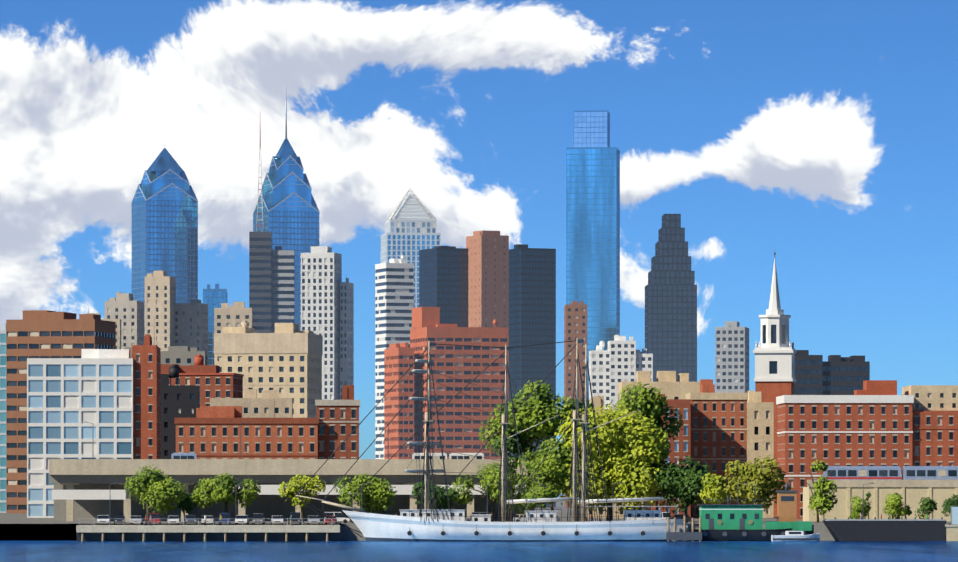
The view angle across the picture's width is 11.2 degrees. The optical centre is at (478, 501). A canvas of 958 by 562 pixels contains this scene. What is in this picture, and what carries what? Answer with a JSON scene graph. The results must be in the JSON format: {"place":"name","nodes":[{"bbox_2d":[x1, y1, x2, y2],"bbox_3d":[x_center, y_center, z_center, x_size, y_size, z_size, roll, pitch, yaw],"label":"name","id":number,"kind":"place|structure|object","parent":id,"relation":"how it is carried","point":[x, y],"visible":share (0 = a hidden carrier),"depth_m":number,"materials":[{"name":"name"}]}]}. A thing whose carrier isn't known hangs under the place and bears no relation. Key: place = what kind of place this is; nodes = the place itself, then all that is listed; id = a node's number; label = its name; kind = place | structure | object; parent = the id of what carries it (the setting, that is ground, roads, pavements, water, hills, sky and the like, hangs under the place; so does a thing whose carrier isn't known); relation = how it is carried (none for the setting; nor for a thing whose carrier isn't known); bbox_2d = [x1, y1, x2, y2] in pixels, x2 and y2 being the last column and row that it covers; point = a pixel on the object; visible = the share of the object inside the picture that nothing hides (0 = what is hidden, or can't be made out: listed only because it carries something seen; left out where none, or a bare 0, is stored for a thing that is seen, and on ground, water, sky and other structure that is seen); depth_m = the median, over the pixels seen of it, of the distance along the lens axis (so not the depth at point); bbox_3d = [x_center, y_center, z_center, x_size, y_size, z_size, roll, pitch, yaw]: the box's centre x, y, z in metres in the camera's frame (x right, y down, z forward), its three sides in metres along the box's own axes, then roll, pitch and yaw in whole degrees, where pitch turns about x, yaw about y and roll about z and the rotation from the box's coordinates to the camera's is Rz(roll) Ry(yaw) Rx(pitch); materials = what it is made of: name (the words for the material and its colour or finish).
{"place":"outdoors","nodes":[
{"label":"outdoors","id":0,"kind":"place"},
{"bbox_2d":[161,354,243,405],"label":"brick building","id":1,"kind":"structure","parent":0,"point":[211,381],"depth_m":1294.52,"materials":[{"name":"brick"}]},
{"bbox_2d":[249,232,271,332],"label":"building","id":2,"kind":"structure","parent":0,"point":[258,302],"depth_m":2394.51,"materials":[{"name":"grey glass"}]},
{"bbox_2d":[256,131,263,231],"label":"antenna mast","id":3,"kind":"object","parent":2,"relation":"on","point":[260,189],"depth_m":2399.45,"materials":[{"name":"grey metal"}]},
{"bbox_2d":[214,320,322,417],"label":"cream block","id":4,"kind":"structure","parent":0,"point":[285,360],"depth_m":1795.30,"materials":[{"name":"beige concrete"}]},
{"bbox_2d":[300,246,341,399],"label":"white tower","id":5,"kind":"structure","parent":0,"point":[315,312],"depth_m":2195.59,"materials":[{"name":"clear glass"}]},
{"bbox_2d":[340,278,353,399],"bbox_3d":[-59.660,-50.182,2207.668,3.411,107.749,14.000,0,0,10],"label":"high-rise building","id":6,"kind":"structure","parent":0,"point":[346,314],"depth_m":2201.30,"materials":[{"name":"white concrete"}]},
{"bbox_2d":[419,246,467,326],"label":"dark tower","id":7,"kind":"structure","parent":0,"point":[445,253],"depth_m":2998.77,"materials":[{"name":"blue glass"}]},
{"bbox_2d":[0,502,950,523],"bbox_3d":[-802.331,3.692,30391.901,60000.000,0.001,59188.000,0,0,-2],"label":"ground","id":8,"kind":"structure","parent":0,"point":[13,518],"depth_m":895.97,"materials":[{"name":"grey concrete"}]},
{"bbox_2d":[0,321,5,512],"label":"building","id":9,"kind":"structure","parent":8,"relation":"on","point":[2,417],"depth_m":1592.94,"materials":[{"name":"blue glass"}]},
{"bbox_2d":[6,307,115,512],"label":"brown office","id":10,"kind":"structure","parent":8,"relation":"on","point":[42,334],"depth_m":1495.53,"materials":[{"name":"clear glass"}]},
{"bbox_2d":[27,334,160,517],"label":"office building","id":11,"kind":"structure","parent":8,"relation":"on","point":[68,399],"depth_m":1094.57,"materials":[{"name":"white concrete"}]},
{"bbox_2d":[86,313,120,348],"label":"building","id":12,"kind":"structure","parent":8,"relation":"on","point":[118,337],"depth_m":2492.35,"materials":[{"name":"concrete"}]},
{"bbox_2d":[105,291,143,348],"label":"apartment building","id":13,"kind":"structure","parent":8,"relation":"on","point":[120,301],"depth_m":2542.48,"materials":[{"name":"grey stone"}]},
{"bbox_2d":[124,464,187,522],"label":"tree","id":14,"kind":"object","parent":8,"relation":"on","point":[149,485],"visible":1,"depth_m":838.80,"materials":[{"name":"green plant"}]},
{"bbox_2d":[145,271,175,350],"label":"high-rise building","id":15,"kind":"structure","parent":8,"relation":"on","point":[155,284],"depth_m":2443.27,"materials":[{"name":"beige concrete"}]},
{"bbox_2d":[131,144,197,305],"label":"skyscraper","id":16,"kind":"structure","parent":8,"relation":"on","point":[173,199],"depth_m":3645.49,"materials":[{"name":"blue glass"}]},
{"bbox_2d":[124,346,206,365],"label":"building","id":17,"kind":"structure","parent":8,"relation":"on","point":[181,355],"depth_m":1394.73,"materials":[{"name":"concrete"}]},
{"bbox_2d":[161,364,199,458],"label":"brick building","id":18,"kind":"structure","parent":8,"relation":"on","point":[180,401],"depth_m":1194.90,"materials":[{"name":"brown brick"}]},
{"bbox_2d":[174,491,197,522],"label":"tree","id":19,"kind":"object","parent":8,"relation":"on","point":[187,504],"visible":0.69,"depth_m":843.10,"materials":[{"name":"green plant"}]},
{"bbox_2d":[175,300,207,364],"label":"building","id":20,"kind":"structure","parent":8,"relation":"on","point":[187,332],"depth_m":2453.62,"materials":[{"name":"grey concrete"}]},
{"bbox_2d":[203,284,226,364],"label":"skyscraper","id":21,"kind":"structure","parent":8,"relation":"on","point":[218,297],"depth_m":2893.34,"materials":[{"name":"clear glass"}]},
{"bbox_2d":[190,473,260,512],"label":"tree","id":22,"kind":"object","parent":8,"relation":"on","point":[210,491],"visible":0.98,"depth_m":844.04,"materials":[{"name":"green plant"}]},
{"bbox_2d":[214,302,252,332],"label":"building","id":23,"kind":"structure","parent":8,"relation":"on","point":[232,316],"depth_m":2294.23,"materials":[{"name":"concrete"}]},
{"bbox_2d":[174,406,318,458],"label":"brick row","id":24,"kind":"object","parent":8,"relation":"on","point":[210,432],"visible":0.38,"depth_m":995.60,"materials":[{"name":"red brick"}]},
{"bbox_2d":[210,389,292,417],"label":"building","id":25,"kind":"structure","parent":8,"relation":"on","point":[269,404],"depth_m":1145.56,"materials":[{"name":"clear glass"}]},
{"bbox_2d":[271,246,294,332],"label":"high-rise building","id":26,"kind":"structure","parent":8,"relation":"on","point":[281,259],"depth_m":2396.84,"materials":[{"name":"blue glass"}]},
{"bbox_2d":[253,98,319,329],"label":"skyscraper","id":27,"kind":"structure","parent":8,"relation":"on","point":[279,169],"depth_m":3547.98,"materials":[{"name":"glass"}]},
{"bbox_2d":[277,474,325,522],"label":"tree","id":28,"kind":"object","parent":8,"relation":"on","point":[292,489],"visible":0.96,"depth_m":848.15,"materials":[{"name":"green plant"}]},
{"bbox_2d":[324,512,349,522],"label":"car","id":29,"kind":"object","parent":8,"relation":"on","point":[340,516],"visible":0.56,"depth_m":827.31,"materials":[{"name":"paint"}]},
{"bbox_2d":[315,385,359,458],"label":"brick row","id":30,"kind":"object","parent":8,"relation":"on","point":[339,422],"visible":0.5,"depth_m":998.08,"materials":[{"name":"red brick"}]},
{"bbox_2d":[332,473,396,513],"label":"tree","id":31,"kind":"object","parent":8,"relation":"on","point":[376,494],"visible":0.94,"depth_m":838.29,"materials":[{"name":"green plant"}]},
{"bbox_2d":[375,255,413,458],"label":"high-rise building","id":32,"kind":"structure","parent":8,"relation":"on","point":[395,301],"depth_m":2798.67,"materials":[{"name":"white paint"}]},
{"bbox_2d":[384,339,413,458],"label":"brick building","id":33,"kind":"structure","parent":8,"relation":"on","point":[403,385],"depth_m":2595.98,"materials":[{"name":"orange brick"}]},
{"bbox_2d":[381,232,440,307],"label":"skyscraper","id":34,"kind":"structure","parent":8,"relation":"on","point":[391,237],"depth_m":3696.82,"materials":[{"name":"white glass"}]},
{"bbox_2d":[385,219,435,232],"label":"skyscraper upper section","id":35,"kind":"object","parent":34,"relation":"on","point":[409,225],"depth_m":3698.84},
{"bbox_2d":[385,188,435,221],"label":"pyramid roof","id":36,"kind":"structure","parent":35,"relation":"on","point":[413,213],"depth_m":3707.15,"materials":[{"name":"white metal"}]},
{"bbox_2d":[412,480,459,509],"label":"tree","id":37,"kind":"object","parent":8,"relation":"on","point":[442,500],"visible":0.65,"depth_m":844.61,"materials":[{"name":"green plant"}]},
{"bbox_2d":[410,307,507,458],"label":"brick building","id":38,"kind":"structure","parent":8,"relation":"on","point":[471,336],"depth_m":2598.52,"materials":[{"name":"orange brick"}]},
{"bbox_2d":[49,422,873,522],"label":"viaduct","id":39,"kind":"object","parent":8,"relation":"on","point":[88,489],"visible":0.62,"depth_m":896.70,"materials":[{"name":"concrete"}]},
{"bbox_2d":[171,453,196,458],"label":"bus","id":40,"kind":"object","parent":39,"relation":"on","point":[183,455],"visible":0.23,"depth_m":898.32,"materials":[{"name":"silver metal"}]},
{"bbox_2d":[412,453,446,458],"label":"bus","id":41,"kind":"object","parent":39,"relation":"on","point":[436,456],"visible":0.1,"depth_m":899.59,"materials":[{"name":"white paint"}]},
{"bbox_2d":[449,453,483,458],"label":"bus","id":42,"kind":"object","parent":39,"relation":"on","point":[459,456],"visible":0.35,"depth_m":899.75,"materials":[{"name":"white paint"}]},
{"bbox_2d":[466,230,508,456],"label":"brick shaft","id":43,"kind":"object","parent":8,"relation":"on","point":[483,253],"depth_m":2989.86,"materials":[{"name":"brown brick"}]},
{"bbox_2d":[452,462,535,521],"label":"tree","id":44,"kind":"object","parent":8,"relation":"on","point":[484,482],"visible":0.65,"depth_m":848.17,"materials":[{"name":"green plant"}]},
{"bbox_2d":[491,429,532,521],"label":"tree","id":45,"kind":"object","parent":8,"relation":"on","point":[511,445],"visible":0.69,"depth_m":875.49,"materials":[{"name":"green plant"}]},
{"bbox_2d":[478,380,575,510],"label":"tree","id":46,"kind":"object","parent":8,"relation":"on","point":[541,403],"visible":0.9,"depth_m":879.02,"materials":[{"name":"green plant"}]},
{"bbox_2d":[521,485,558,510],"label":"tree","id":47,"kind":"object","parent":8,"relation":"on","point":[540,492],"visible":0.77,"depth_m":840.85,"materials":[{"name":"green plant"}]},
{"bbox_2d":[517,438,579,510],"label":"tree","id":48,"kind":"object","parent":8,"relation":"on","point":[553,474],"visible":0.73,"depth_m":861.71,"materials":[{"name":"green plant"}]},
{"bbox_2d":[557,397,598,520],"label":"tree","id":49,"kind":"object","parent":8,"relation":"on","point":[580,405],"visible":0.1,"depth_m":884.83,"materials":[{"name":"green plant"}]},
{"bbox_2d":[566,147,619,399],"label":"glass skyscraper","id":50,"kind":"structure","parent":8,"relation":"on","point":[592,296],"depth_m":3680.36,"materials":[{"name":"blue glass"}]},
{"bbox_2d":[574,110,609,146],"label":"skyscraper top","id":51,"kind":"object","parent":50,"relation":"on","point":[599,134],"depth_m":3682.55,"materials":[{"name":"blue glass"}]},
{"bbox_2d":[589,341,609,408],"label":"apartment building","id":52,"kind":"structure","parent":8,"relation":"on","point":[602,359],"depth_m":2501.22,"materials":[{"name":"paint"}]},
{"bbox_2d":[586,396,626,517],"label":"cluster","id":53,"kind":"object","parent":8,"relation":"on","point":[597,401],"visible":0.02,"depth_m":1077.74,"materials":[{"name":"beige concrete"}]},
{"bbox_2d":[554,402,670,520],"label":"tree","id":54,"kind":"object","parent":8,"relation":"on","point":[621,461],"visible":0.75,"depth_m":862.38,"materials":[{"name":"green plant"}]},
{"bbox_2d":[608,335,635,408],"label":"apartment building","id":55,"kind":"structure","parent":8,"relation":"on","point":[623,351],"depth_m":2499.54,"materials":[{"name":"paint"}]},
{"bbox_2d":[599,382,683,509],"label":"tree","id":56,"kind":"object","parent":8,"relation":"on","point":[648,403],"visible":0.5,"depth_m":883.62,"materials":[{"name":"green plant"}]},
{"bbox_2d":[636,345,652,381],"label":"building","id":57,"kind":"structure","parent":8,"relation":"on","point":[642,360],"depth_m":2501.86,"materials":[{"name":"paint"}]},
{"bbox_2d":[638,427,671,509],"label":"tree","id":58,"kind":"object","parent":8,"relation":"on","point":[665,458],"depth_m":873.48,"materials":[{"name":"green plant"}]},
{"bbox_2d":[618,371,699,509],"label":"cream cluster","id":59,"kind":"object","parent":8,"relation":"on","point":[668,385],"depth_m":1098.19,"materials":[{"name":"beige concrete"}]},
{"bbox_2d":[666,514,690,522],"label":"car","id":60,"kind":"object","parent":8,"relation":"on","point":[680,516],"visible":0.44,"depth_m":828.95,"materials":[{"name":"paint"}]},
{"bbox_2d":[651,456,712,513],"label":"tree","id":61,"kind":"object","parent":8,"relation":"on","point":[681,482],"visible":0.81,"depth_m":862.19,"materials":[{"name":"green plant"}]},
{"bbox_2d":[650,379,747,517],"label":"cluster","id":62,"kind":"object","parent":8,"relation":"on","point":[718,432],"depth_m":1058.20,"materials":[{"name":"red brick"}]},
{"bbox_2d":[699,473,734,503],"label":"tree","id":63,"kind":"object","parent":8,"relation":"on","point":[713,490],"visible":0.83,"depth_m":856.39,"materials":[{"name":"green plant"}]},
{"bbox_2d":[715,321,748,392],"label":"apartment building","id":64,"kind":"structure","parent":8,"relation":"on","point":[727,334],"depth_m":2501.44,"materials":[{"name":"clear concrete"}]},
{"bbox_2d":[717,455,790,511],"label":"tree","id":65,"kind":"object","parent":8,"relation":"on","point":[766,482],"visible":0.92,"depth_m":857.99,"materials":[{"name":"green plant"}]},
{"bbox_2d":[747,391,773,517],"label":"building","id":66,"kind":"structure","parent":8,"relation":"on","point":[760,428],"depth_m":1088.65,"materials":[{"name":"beige concrete"}]},
{"bbox_2d":[753,252,796,516],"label":"church steeple","id":67,"kind":"object","parent":8,"relation":"on","point":[774,351],"visible":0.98,"depth_m":1151.00,"materials":[{"name":"white paint"}]},
{"bbox_2d":[794,350,822,394],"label":"office building","id":68,"kind":"structure","parent":8,"relation":"on","point":[809,374],"depth_m":2001.06,"materials":[{"name":"blue glass"}]},
{"bbox_2d":[803,459,837,521],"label":"cone tree","id":69,"kind":"object","parent":8,"relation":"on","point":[820,500],"visible":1,"depth_m":857.14,"materials":[{"name":"green plant"}]},
{"bbox_2d":[776,380,913,518],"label":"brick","id":70,"kind":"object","parent":8,"relation":"on","point":[870,424],"visible":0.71,"depth_m":998.98,"materials":[{"name":"red brick"}]},
{"bbox_2d":[823,355,869,394],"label":"office building","id":71,"kind":"structure","parent":8,"relation":"on","point":[849,375],"depth_m":2003.48,"materials":[{"name":"blue glass"}]},
{"bbox_2d":[849,495,870,518],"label":"tree","id":72,"kind":"object","parent":8,"relation":"on","point":[857,508],"visible":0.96,"depth_m":847.08,"materials":[{"name":"green plant"}]},
{"bbox_2d":[882,492,908,518],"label":"tree","id":73,"kind":"object","parent":8,"relation":"on","point":[894,504],"visible":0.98,"depth_m":847.54,"materials":[{"name":"green plant"}]},
{"bbox_2d":[915,497,936,518],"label":"tree","id":74,"kind":"object","parent":8,"relation":"on","point":[928,505],"visible":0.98,"depth_m":848.38,"materials":[{"name":"green plant"}]},
{"bbox_2d":[912,411,957,465],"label":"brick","id":75,"kind":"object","parent":8,"relation":"on","point":[934,438],"visible":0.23,"depth_m":1000.45,"materials":[{"name":"red brick"}]},
{"bbox_2d":[902,385,957,410],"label":"building","id":76,"kind":"structure","parent":75,"relation":"on","point":[935,397],"depth_m":1002.47,"materials":[{"name":"beige concrete"}]},
{"bbox_2d":[941,494,957,516],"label":"tree","id":77,"kind":"object","parent":8,"relation":"on","point":[949,503],"visible":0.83,"depth_m":847.99,"materials":[{"name":"green plant"}]},
{"bbox_2d":[0,524,957,561],"bbox_3d":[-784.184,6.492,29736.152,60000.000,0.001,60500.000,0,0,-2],"label":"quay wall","id":78,"kind":"structure","parent":0,"point":[39,543],"depth_m":646.37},
{"bbox_2d":[76,518,339,540],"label":"pier","id":79,"kind":"structure","parent":78,"relation":"in","point":[183,532],"depth_m":793.15,"materials":[{"name":"concrete"}]},
{"bbox_2d":[97,515,108,524],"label":"car","id":80,"kind":"object","parent":79,"relation":"on","point":[102,518],"visible":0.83,"depth_m":805.36,"materials":[{"name":"paint"}]},
{"bbox_2d":[114,516,124,524],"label":"car","id":81,"kind":"object","parent":79,"relation":"on","point":[119,519],"visible":0.9,"depth_m":805.83,"materials":[{"name":"paint"}]},
{"bbox_2d":[130,516,142,524],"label":"car","id":82,"kind":"object","parent":79,"relation":"on","point":[136,519],"visible":0.92,"depth_m":805.36,"materials":[{"name":"paint"}]},
{"bbox_2d":[149,513,160,524],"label":"car","id":83,"kind":"object","parent":79,"relation":"on","point":[155,517],"visible":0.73,"depth_m":805.43,"materials":[{"name":"paint"}]},
{"bbox_2d":[167,516,178,524],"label":"car","id":84,"kind":"object","parent":79,"relation":"on","point":[173,519],"visible":0.83,"depth_m":805.32,"materials":[{"name":"paint"}]},
{"bbox_2d":[185,515,196,524],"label":"car","id":85,"kind":"object","parent":79,"relation":"on","point":[190,518],"visible":1,"depth_m":805.41,"materials":[{"name":"paint"}]},
{"bbox_2d":[201,516,214,524],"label":"car","id":86,"kind":"object","parent":79,"relation":"on","point":[209,519],"visible":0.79,"depth_m":805.08,"materials":[{"name":"paint"}]},
{"bbox_2d":[219,513,230,524],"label":"car","id":87,"kind":"object","parent":79,"relation":"on","point":[225,517],"visible":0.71,"depth_m":805.28,"materials":[{"name":"paint"}]},
{"bbox_2d":[235,515,248,524],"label":"car","id":88,"kind":"object","parent":79,"relation":"on","point":[242,519],"visible":0.94,"depth_m":806.18,"materials":[{"name":"paint"}]},
{"bbox_2d":[252,513,264,524],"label":"car","id":89,"kind":"object","parent":79,"relation":"on","point":[256,516],"visible":0.88,"depth_m":806.67,"materials":[{"name":"paint"}]},
{"bbox_2d":[288,512,300,524],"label":"car","id":90,"kind":"object","parent":79,"relation":"on","point":[295,514],"visible":0.83,"depth_m":806.56,"materials":[{"name":"paint"}]},
{"bbox_2d":[307,516,319,524],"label":"car","id":91,"kind":"object","parent":79,"relation":"on","point":[313,521],"visible":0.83,"depth_m":805.92,"materials":[{"name":"paint"}]},
{"bbox_2d":[295,337,683,540],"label":"tall ship","id":92,"kind":"object","parent":78,"relation":"on","point":[426,523],"visible":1,"depth_m":795.71,"materials":[{"name":"paint"}]},
{"bbox_2d":[331,524,947,540],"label":"bulkhead","id":93,"kind":"object","parent":78,"relation":"in","point":[347,534],"visible":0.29,"depth_m":807.86,"materials":[{"name":"concrete"}]},
{"bbox_2d":[666,516,701,540],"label":"work float","id":94,"kind":"object","parent":78,"relation":"on","point":[679,532],"visible":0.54,"depth_m":794.73,"materials":[{"name":"grey wood"}]},
{"bbox_2d":[690,481,813,540],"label":"green boat","id":95,"kind":"object","parent":78,"relation":"on","point":[731,522],"visible":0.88,"depth_m":796.61,"materials":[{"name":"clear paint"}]},
{"bbox_2d":[771,531,819,540],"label":"motorboat","id":96,"kind":"object","parent":78,"relation":"on","point":[794,536],"visible":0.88,"depth_m":792.00,"materials":[{"name":"white paint"}]},
{"bbox_2d":[822,517,946,540],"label":"barge","id":97,"kind":"object","parent":78,"relation":"on","point":[888,529],"visible":1,"depth_m":798.64},
{"bbox_2d":[945,507,957,540],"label":"quay","id":98,"kind":"structure","parent":78,"relation":"in","point":[951,532],"depth_m":798.93,"materials":[{"name":"concrete"}]},
{"bbox_2d":[0,0,957,501],"label":"sky","id":99,"kind":"structure","parent":0,"point":[428,94],"materials":[{"name":"blue"}]},
{"bbox_2d":[509,244,555,506],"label":"dark tower","id":100,"kind":"structure","parent":0,"point":[541,322],"depth_m":3000.46,"materials":[{"name":"grey glass"}]},
{"bbox_2d":[564,301,586,507],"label":"brown slab","id":101,"kind":"structure","parent":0,"point":[573,319],"depth_m":2598.94,"materials":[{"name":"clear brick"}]},
{"bbox_2d":[645,214,696,381],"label":"dark stepped tower","id":102,"kind":"structure","parent":0,"point":[678,331],"depth_m":3401.61,"materials":[{"name":"grey glass"}]},
{"bbox_2d":[803,480,957,520],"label":"retaining wall","id":103,"kind":"structure","parent":0,"point":[914,492],"depth_m":898.85,"materials":[{"name":"concrete"}]},
{"bbox_2d":[823,466,900,479],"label":"rail car","id":104,"kind":"object","parent":103,"relation":"on","point":[865,473],"visible":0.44,"depth_m":902.80,"materials":[{"name":"silver metal"}]},
{"bbox_2d":[902,466,957,479],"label":"rail car","id":105,"kind":"object","parent":103,"relation":"on","point":[929,472],"visible":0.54,"depth_m":903.14,"materials":[{"name":"silver metal"}]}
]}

